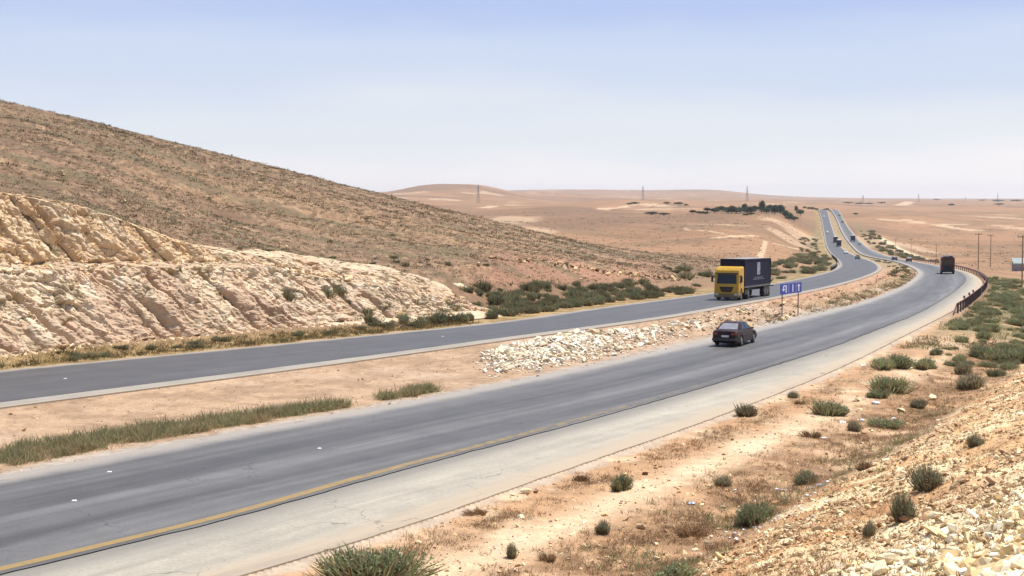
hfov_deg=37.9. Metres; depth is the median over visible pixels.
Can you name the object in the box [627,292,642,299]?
verge shrub
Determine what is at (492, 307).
verge shrub
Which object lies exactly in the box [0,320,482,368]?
dry grass
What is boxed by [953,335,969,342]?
bush
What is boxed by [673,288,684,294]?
verge shrub
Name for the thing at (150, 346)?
verge shrub
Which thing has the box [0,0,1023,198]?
sky
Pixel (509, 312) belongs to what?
verge shrub
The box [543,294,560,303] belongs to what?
verge shrub
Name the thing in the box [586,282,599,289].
verge shrub
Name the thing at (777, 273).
bank shrub
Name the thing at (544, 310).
verge shrub
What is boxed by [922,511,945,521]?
boulder
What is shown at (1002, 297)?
embankment shrub
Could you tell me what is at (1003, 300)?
embankment shrub
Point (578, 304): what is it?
verge shrub
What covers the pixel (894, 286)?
grass
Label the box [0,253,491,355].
rubble
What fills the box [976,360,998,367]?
embankment shrub
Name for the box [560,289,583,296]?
verge shrub
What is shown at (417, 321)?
verge shrub
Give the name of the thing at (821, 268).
bank shrub
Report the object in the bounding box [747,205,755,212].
tree
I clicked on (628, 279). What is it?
verge shrub
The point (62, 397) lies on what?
road shoulder
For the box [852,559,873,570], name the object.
rock
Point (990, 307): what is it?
embankment shrub
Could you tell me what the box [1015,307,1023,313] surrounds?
embankment shrub
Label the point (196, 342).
verge shrub
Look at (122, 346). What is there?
verge shrub
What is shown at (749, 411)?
shrub
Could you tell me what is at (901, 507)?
shrub
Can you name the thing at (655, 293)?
verge shrub
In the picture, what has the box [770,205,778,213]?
tree
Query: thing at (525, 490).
boulder
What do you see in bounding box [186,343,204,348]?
verge shrub
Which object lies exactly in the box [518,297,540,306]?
verge shrub
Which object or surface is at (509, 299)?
verge shrub
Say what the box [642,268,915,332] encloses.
gravel
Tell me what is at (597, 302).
verge shrub
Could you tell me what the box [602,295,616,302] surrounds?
verge shrub
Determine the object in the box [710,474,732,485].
shrub
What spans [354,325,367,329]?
verge shrub
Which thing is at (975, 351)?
bush
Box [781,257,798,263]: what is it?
bank shrub
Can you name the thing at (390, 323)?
verge shrub
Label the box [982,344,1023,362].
bush
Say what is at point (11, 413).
gravel
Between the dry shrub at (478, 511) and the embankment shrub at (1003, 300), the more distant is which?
the embankment shrub at (1003, 300)
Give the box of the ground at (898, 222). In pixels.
[0,100,1023,575]
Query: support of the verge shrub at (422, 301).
on the ground at (898, 222)
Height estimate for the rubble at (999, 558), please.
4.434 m
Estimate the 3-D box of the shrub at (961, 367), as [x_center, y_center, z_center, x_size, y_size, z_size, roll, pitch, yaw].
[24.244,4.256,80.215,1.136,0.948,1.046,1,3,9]
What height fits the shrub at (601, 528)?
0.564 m
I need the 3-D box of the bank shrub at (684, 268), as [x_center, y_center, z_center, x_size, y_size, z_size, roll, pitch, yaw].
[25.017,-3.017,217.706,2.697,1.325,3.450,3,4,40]
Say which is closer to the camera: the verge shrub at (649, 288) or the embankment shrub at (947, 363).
the embankment shrub at (947, 363)
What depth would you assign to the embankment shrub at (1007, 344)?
95.30 m
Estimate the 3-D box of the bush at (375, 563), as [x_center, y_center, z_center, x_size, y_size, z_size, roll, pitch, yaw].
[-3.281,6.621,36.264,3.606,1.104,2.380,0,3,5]
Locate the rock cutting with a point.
(38, 310)
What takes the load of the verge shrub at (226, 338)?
on the ground at (898, 222)
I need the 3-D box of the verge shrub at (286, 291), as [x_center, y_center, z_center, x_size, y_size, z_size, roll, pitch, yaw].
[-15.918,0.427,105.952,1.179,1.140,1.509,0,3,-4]
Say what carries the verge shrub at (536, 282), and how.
on the ground at (898, 222)
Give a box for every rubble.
[0,101,653,279]
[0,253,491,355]
[463,304,791,378]
[481,255,693,282]
[816,492,1023,575]
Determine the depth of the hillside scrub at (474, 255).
171.94 m
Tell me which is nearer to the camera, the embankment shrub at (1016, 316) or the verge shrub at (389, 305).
the verge shrub at (389, 305)
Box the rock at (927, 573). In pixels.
[921,572,935,575]
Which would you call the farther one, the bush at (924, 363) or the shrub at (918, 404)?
the bush at (924, 363)
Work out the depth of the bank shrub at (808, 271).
295.89 m
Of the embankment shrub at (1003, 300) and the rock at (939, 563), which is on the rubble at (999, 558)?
the rock at (939, 563)
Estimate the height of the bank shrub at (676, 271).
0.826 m
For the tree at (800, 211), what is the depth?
1340.06 m
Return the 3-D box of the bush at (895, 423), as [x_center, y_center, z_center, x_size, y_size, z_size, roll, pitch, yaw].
[15.433,5.488,61.593,1.890,0.673,1.287,1,3,9]
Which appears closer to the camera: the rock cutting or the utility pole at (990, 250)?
the rock cutting
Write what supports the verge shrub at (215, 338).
on the ground at (898, 222)
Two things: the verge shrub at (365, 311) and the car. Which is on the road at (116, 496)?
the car
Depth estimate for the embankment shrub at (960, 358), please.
86.14 m
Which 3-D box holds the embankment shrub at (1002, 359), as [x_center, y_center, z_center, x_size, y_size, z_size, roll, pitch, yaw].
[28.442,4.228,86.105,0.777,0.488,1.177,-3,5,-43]
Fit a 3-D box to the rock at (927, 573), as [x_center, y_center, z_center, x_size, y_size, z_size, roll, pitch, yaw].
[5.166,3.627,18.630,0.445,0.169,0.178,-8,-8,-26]
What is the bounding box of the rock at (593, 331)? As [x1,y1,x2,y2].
[589,329,597,333]
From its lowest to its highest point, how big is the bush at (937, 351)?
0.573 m
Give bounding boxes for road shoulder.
[0,210,880,408]
[0,210,981,575]
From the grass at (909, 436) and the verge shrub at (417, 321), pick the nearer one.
the grass at (909, 436)
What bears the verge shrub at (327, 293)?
on the ground at (898, 222)
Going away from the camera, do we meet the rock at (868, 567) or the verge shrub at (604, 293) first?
the rock at (868, 567)
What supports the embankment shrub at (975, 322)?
on the ground at (898, 222)
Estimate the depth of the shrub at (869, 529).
31.62 m
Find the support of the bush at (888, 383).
on the ground at (898, 222)
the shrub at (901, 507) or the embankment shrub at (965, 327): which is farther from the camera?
the embankment shrub at (965, 327)
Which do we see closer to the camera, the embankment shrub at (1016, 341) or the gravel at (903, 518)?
the gravel at (903, 518)
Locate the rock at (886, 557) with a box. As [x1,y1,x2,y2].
[876,553,902,561]
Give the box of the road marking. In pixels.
[0,324,885,570]
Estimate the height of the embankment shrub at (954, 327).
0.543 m
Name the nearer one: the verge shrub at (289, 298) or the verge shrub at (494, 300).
the verge shrub at (289, 298)
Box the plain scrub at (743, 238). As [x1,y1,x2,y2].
[466,211,1023,269]
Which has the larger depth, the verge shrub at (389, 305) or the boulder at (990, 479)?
the verge shrub at (389, 305)
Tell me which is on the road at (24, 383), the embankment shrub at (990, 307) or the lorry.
the lorry
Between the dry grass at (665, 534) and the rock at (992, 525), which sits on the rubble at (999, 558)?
the rock at (992, 525)
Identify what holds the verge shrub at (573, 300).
on the ground at (898, 222)
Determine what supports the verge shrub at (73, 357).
on the ground at (898, 222)
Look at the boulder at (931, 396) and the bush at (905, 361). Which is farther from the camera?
the bush at (905, 361)
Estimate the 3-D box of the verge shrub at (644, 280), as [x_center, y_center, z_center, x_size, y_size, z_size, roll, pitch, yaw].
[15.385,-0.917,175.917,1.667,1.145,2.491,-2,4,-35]
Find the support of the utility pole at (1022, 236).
on the ground at (898, 222)
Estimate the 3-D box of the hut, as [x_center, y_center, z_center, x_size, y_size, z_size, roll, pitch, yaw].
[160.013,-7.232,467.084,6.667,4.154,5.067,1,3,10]
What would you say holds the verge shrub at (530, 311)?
on the ground at (898, 222)
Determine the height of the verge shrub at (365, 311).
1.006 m
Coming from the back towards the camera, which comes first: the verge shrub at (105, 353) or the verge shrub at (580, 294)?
the verge shrub at (580, 294)
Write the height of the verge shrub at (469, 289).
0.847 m
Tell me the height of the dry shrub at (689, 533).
0.509 m
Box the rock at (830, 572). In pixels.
[827,569,839,575]
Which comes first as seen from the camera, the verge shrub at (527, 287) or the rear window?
the verge shrub at (527, 287)
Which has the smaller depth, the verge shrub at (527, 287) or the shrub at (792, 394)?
the shrub at (792, 394)
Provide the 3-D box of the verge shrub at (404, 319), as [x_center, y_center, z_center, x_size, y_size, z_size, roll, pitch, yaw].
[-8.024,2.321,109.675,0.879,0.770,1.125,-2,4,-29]
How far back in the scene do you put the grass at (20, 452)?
58.15 m
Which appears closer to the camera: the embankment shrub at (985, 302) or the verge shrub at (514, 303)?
the verge shrub at (514, 303)
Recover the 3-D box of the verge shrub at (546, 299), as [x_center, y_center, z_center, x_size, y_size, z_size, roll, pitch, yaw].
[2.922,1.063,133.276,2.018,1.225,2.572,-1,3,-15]
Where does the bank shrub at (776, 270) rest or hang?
on the ground at (898, 222)
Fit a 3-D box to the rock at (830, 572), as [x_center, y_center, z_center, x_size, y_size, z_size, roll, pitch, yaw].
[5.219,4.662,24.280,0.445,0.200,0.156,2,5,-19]
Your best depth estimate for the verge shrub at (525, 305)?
126.78 m
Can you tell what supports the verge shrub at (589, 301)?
on the ground at (898, 222)
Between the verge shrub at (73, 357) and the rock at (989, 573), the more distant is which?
the verge shrub at (73, 357)
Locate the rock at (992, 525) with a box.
[987,509,1003,530]
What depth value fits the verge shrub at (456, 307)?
117.81 m
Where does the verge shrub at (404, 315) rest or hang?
on the ground at (898, 222)
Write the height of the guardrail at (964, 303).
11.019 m
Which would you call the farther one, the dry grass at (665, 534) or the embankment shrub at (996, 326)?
the embankment shrub at (996, 326)
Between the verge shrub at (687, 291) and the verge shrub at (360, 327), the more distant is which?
the verge shrub at (687, 291)
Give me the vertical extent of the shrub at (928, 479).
0.793 m
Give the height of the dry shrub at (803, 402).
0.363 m
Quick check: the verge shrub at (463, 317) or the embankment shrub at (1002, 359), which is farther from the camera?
the verge shrub at (463, 317)
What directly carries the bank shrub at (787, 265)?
on the ground at (898, 222)
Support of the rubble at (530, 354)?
on the ground at (898, 222)
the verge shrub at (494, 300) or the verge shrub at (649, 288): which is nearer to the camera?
the verge shrub at (494, 300)
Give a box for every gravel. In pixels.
[0,321,769,472]
[370,369,1023,575]
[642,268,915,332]
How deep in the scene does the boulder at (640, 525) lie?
42.02 m
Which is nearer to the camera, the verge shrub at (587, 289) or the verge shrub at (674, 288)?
the verge shrub at (587, 289)
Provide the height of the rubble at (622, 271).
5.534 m
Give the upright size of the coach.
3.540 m
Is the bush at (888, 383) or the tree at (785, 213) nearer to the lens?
the bush at (888, 383)
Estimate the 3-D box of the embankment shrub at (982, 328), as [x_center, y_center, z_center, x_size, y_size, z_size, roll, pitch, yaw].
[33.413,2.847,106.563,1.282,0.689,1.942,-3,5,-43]
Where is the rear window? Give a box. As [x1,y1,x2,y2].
[943,259,953,264]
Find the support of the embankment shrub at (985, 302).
on the ground at (898, 222)
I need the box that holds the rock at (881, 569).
[872,565,889,575]
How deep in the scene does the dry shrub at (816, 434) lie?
58.06 m
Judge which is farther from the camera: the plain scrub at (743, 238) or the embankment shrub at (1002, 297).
the plain scrub at (743, 238)
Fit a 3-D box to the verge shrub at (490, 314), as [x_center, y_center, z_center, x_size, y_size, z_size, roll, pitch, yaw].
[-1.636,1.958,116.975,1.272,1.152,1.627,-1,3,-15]
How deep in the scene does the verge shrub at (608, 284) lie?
160.44 m
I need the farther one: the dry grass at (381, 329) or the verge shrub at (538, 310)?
the verge shrub at (538, 310)
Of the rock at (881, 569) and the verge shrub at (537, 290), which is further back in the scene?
the verge shrub at (537, 290)
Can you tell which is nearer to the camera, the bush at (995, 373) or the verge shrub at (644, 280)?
the bush at (995, 373)
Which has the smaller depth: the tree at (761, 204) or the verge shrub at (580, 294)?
the verge shrub at (580, 294)
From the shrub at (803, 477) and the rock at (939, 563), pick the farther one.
the shrub at (803, 477)
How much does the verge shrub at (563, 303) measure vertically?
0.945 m
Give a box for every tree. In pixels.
[728,206,734,213]
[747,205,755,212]
[759,200,765,211]
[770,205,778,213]
[777,203,785,213]
[782,210,789,218]
[796,209,803,215]
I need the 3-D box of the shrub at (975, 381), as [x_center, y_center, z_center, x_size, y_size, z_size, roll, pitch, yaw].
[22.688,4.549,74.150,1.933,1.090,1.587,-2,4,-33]
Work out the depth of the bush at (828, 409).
63.83 m
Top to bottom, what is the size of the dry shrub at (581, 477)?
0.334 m
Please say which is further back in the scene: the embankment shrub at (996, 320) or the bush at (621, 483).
the embankment shrub at (996, 320)
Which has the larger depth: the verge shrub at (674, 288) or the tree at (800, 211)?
the tree at (800, 211)
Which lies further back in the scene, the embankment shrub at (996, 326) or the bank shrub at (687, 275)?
the bank shrub at (687, 275)
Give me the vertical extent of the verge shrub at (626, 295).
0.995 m
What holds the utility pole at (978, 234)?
on the ground at (898, 222)
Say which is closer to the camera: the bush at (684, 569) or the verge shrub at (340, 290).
the bush at (684, 569)
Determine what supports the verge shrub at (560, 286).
on the ground at (898, 222)
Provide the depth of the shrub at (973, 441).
43.52 m
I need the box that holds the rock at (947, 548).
[932,536,958,551]
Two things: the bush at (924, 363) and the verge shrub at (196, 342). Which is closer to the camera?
the bush at (924, 363)
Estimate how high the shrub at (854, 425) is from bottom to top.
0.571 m
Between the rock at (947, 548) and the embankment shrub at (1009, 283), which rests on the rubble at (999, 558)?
the rock at (947, 548)
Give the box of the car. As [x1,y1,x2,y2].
[712,321,756,345]
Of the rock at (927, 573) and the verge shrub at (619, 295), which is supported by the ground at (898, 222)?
the verge shrub at (619, 295)
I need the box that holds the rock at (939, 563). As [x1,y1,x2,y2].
[935,557,953,565]
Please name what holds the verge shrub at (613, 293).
on the ground at (898, 222)
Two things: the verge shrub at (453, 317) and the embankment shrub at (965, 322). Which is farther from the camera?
the verge shrub at (453, 317)
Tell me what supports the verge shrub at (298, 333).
on the ground at (898, 222)
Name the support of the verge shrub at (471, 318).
on the ground at (898, 222)
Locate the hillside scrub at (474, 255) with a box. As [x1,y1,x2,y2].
[0,99,735,287]
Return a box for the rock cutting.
[0,192,502,357]
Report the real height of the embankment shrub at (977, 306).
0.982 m
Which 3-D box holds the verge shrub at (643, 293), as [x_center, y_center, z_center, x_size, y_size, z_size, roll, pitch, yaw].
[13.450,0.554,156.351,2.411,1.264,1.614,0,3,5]
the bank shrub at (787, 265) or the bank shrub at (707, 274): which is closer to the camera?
the bank shrub at (707, 274)
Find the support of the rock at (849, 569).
on the rubble at (999, 558)
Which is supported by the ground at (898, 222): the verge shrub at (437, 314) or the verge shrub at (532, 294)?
the verge shrub at (532, 294)
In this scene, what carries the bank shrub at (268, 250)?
on the ground at (898, 222)
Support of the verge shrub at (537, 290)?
on the ground at (898, 222)
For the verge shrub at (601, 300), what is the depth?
141.07 m
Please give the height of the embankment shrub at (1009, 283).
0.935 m
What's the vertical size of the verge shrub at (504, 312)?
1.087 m
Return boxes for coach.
[940,255,954,273]
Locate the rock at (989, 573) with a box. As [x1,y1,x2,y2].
[980,570,997,575]
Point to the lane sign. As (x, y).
(788, 288)
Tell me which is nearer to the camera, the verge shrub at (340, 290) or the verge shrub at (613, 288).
the verge shrub at (340, 290)
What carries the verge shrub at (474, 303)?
on the rock cutting
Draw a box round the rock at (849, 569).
[844,567,854,572]
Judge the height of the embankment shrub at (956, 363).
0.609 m
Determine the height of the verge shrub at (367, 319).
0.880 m
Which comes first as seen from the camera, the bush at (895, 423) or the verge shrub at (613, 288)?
the bush at (895, 423)
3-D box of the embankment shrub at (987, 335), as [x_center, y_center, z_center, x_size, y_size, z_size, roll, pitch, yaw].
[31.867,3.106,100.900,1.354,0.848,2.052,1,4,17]
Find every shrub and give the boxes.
[67,355,80,360]
[78,351,99,357]
[97,350,116,356]
[113,344,130,349]
[144,344,156,349]
[184,338,208,345]
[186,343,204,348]
[210,336,220,340]
[217,335,233,341]
[259,247,278,251]
[275,292,295,301]
[283,289,294,297]
[289,331,303,335]
[318,288,342,298]
[331,285,347,295]
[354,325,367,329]
[361,306,374,316]
[362,313,376,322]
[366,321,379,326]
[379,302,397,311]
[382,320,397,326]
[392,312,410,320]
[397,316,407,323]
[399,262,409,266]
[406,316,431,325]
[413,298,428,305]
[427,310,453,323]
[428,311,445,317]
[446,310,470,322]
[449,303,463,310]
[454,313,469,321]
[458,285,475,292]
[460,507,487,515]
[467,314,474,320]
[472,300,484,306]
[473,277,492,291]
[475,289,485,295]
[483,308,498,318]
[486,293,506,304]
[487,286,507,296]
[489,305,501,310]
[497,307,523,315]
[500,300,527,307]
[501,306,527,314]
[502,293,514,303]
[505,539,518,558]
[506,308,516,315]
[508,287,524,295]
[508,289,525,298]
[515,301,529,307]
[518,278,537,291]
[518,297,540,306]
[524,306,536,313]
[526,291,538,300]
[527,303,542,312]
[530,278,542,286]
[532,286,541,292]
[536,296,554,304]
[536,549,556,561]
[539,304,555,311]
[540,300,552,306]
[542,305,556,311]
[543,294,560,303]
[554,282,567,290]
[554,296,570,302]
[555,300,570,307]
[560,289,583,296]
[564,297,586,303]
[571,474,590,480]
[572,290,584,297]
[572,300,585,306]
[573,285,590,292]
[579,297,595,305]
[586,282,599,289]
[587,297,599,304]
[592,295,605,304]
[594,520,610,534]
[595,290,609,298]
[596,285,608,291]
[602,282,617,287]
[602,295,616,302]
[608,290,619,294]
[609,285,618,291]
[615,282,623,288]
[615,293,624,297]
[620,277,636,282]
[622,279,635,287]
[622,290,643,297]
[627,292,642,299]
[632,290,648,298]
[637,277,650,284]
[643,282,657,291]
[644,289,659,298]
[669,285,687,292]
[671,269,681,272]
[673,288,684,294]
[674,265,692,271]
[674,521,711,536]
[677,269,695,279]
[685,288,693,293]
[697,269,713,276]
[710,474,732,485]
[733,402,759,416]
[771,267,780,271]
[771,270,782,275]
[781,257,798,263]
[781,262,795,268]
[787,391,798,397]
[793,468,819,484]
[794,399,807,404]
[796,268,817,273]
[797,428,820,438]
[799,260,812,264]
[814,264,830,270]
[845,419,862,431]
[853,459,874,470]
[861,519,876,537]
[887,486,919,523]
[905,461,948,491]
[907,397,929,408]
[943,359,955,365]
[947,325,959,329]
[949,317,962,323]
[951,353,966,360]
[952,359,974,367]
[953,321,971,325]
[953,359,973,374]
[953,370,986,389]
[954,323,970,329]
[963,316,983,326]
[965,432,985,447]
[968,324,992,331]
[971,302,989,309]
[974,330,992,339]
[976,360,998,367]
[977,308,995,314]
[980,300,991,304]
[980,322,1003,331]
[984,306,999,311]
[987,316,1000,322]
[995,342,1021,349]
[996,358,1011,363]
[997,294,1010,300]
[997,361,1021,369]
[999,281,1012,285]
[999,298,1013,303]
[1001,304,1011,309]
[1002,300,1021,307]
[1002,317,1023,325]
[1008,338,1023,344]
[1009,305,1022,313]
[1010,311,1023,320]
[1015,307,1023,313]
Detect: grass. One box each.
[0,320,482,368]
[0,381,444,466]
[303,334,1023,575]
[554,366,1023,575]
[698,268,916,324]
[891,277,1023,350]
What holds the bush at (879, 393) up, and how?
on the ground at (898, 222)
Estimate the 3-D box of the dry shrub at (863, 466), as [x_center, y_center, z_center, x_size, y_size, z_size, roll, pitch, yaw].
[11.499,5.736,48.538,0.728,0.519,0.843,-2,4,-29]
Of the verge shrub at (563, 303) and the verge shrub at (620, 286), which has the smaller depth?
the verge shrub at (563, 303)
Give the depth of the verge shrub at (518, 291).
134.15 m
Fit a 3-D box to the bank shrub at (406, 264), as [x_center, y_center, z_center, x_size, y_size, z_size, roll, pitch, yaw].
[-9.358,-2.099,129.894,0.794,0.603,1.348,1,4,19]
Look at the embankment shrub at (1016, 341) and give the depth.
100.54 m
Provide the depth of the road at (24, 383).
90.67 m
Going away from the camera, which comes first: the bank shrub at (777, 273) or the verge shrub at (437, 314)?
the verge shrub at (437, 314)
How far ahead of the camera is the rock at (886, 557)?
23.40 m
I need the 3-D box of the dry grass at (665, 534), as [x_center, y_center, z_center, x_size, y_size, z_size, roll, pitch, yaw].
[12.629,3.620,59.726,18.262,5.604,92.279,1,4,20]
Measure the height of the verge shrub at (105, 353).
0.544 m
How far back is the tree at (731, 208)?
1012.69 m
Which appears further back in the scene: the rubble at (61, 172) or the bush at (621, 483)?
the rubble at (61, 172)
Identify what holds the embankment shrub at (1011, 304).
on the ground at (898, 222)
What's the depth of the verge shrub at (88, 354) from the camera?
86.05 m
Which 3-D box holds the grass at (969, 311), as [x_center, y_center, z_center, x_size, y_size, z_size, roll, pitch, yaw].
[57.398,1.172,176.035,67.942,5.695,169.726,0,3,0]
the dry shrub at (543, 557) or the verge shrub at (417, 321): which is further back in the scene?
the verge shrub at (417, 321)
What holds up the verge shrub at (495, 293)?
on the ground at (898, 222)
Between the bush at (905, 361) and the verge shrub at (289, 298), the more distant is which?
the verge shrub at (289, 298)
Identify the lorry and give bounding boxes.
[711,257,773,299]
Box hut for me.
[1011,258,1023,270]
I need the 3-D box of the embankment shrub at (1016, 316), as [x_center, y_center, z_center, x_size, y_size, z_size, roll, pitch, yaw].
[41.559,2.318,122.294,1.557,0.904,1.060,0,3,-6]
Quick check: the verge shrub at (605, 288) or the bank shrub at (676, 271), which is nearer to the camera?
the verge shrub at (605, 288)
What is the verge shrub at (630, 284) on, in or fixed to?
on the ground at (898, 222)
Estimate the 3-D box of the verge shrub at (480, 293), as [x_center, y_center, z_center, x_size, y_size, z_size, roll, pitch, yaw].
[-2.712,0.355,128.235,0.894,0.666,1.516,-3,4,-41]
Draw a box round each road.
[0,210,877,401]
[0,210,965,573]
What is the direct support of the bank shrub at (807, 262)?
on the ground at (898, 222)
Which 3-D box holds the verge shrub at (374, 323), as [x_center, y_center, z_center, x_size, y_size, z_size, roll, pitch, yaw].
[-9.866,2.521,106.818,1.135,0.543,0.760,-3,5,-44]
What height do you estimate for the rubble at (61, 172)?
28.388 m
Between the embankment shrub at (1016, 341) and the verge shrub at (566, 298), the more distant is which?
the verge shrub at (566, 298)
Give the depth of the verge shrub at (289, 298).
105.43 m
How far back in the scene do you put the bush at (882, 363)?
80.72 m
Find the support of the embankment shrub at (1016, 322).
on the ground at (898, 222)
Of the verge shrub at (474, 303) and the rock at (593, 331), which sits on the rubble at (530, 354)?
the rock at (593, 331)
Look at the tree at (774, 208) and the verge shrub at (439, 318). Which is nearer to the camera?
the verge shrub at (439, 318)
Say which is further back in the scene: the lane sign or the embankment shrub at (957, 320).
the lane sign
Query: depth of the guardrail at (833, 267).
373.45 m
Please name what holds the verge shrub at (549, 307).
on the ground at (898, 222)
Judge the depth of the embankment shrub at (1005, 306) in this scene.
133.87 m
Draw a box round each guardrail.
[830,255,837,270]
[915,259,987,314]
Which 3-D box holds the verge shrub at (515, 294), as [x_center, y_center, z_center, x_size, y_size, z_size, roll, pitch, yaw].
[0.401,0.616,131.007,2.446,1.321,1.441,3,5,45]
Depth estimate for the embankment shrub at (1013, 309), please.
130.20 m
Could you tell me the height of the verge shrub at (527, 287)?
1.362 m
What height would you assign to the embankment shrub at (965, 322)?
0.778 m
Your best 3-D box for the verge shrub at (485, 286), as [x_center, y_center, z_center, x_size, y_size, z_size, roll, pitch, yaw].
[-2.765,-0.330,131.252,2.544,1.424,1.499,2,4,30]
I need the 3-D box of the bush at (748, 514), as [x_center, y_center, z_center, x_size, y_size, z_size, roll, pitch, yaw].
[6.950,6.387,42.810,1.311,0.874,1.986,1,4,19]
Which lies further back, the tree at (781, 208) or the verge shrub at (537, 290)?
the tree at (781, 208)
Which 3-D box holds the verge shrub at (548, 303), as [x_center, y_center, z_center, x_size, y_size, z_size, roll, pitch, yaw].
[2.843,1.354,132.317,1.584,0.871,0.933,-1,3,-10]
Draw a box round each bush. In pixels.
[298,539,448,575]
[610,472,634,491]
[645,559,705,575]
[732,496,776,526]
[801,397,852,416]
[862,373,915,393]
[863,414,905,429]
[865,387,891,398]
[869,356,899,369]
[888,352,914,368]
[911,355,936,369]
[929,347,943,354]
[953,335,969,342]
[965,339,997,358]
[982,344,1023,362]
[984,368,1007,376]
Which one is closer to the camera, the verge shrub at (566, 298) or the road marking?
the road marking
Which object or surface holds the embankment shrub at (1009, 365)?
on the ground at (898, 222)
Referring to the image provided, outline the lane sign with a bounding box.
[780,282,801,315]
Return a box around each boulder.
[519,486,531,493]
[635,523,645,528]
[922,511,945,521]
[929,394,935,399]
[986,475,998,484]
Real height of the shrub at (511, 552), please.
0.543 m
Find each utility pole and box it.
[975,233,981,269]
[988,235,993,266]
[1018,235,1023,286]
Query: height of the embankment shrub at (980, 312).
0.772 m

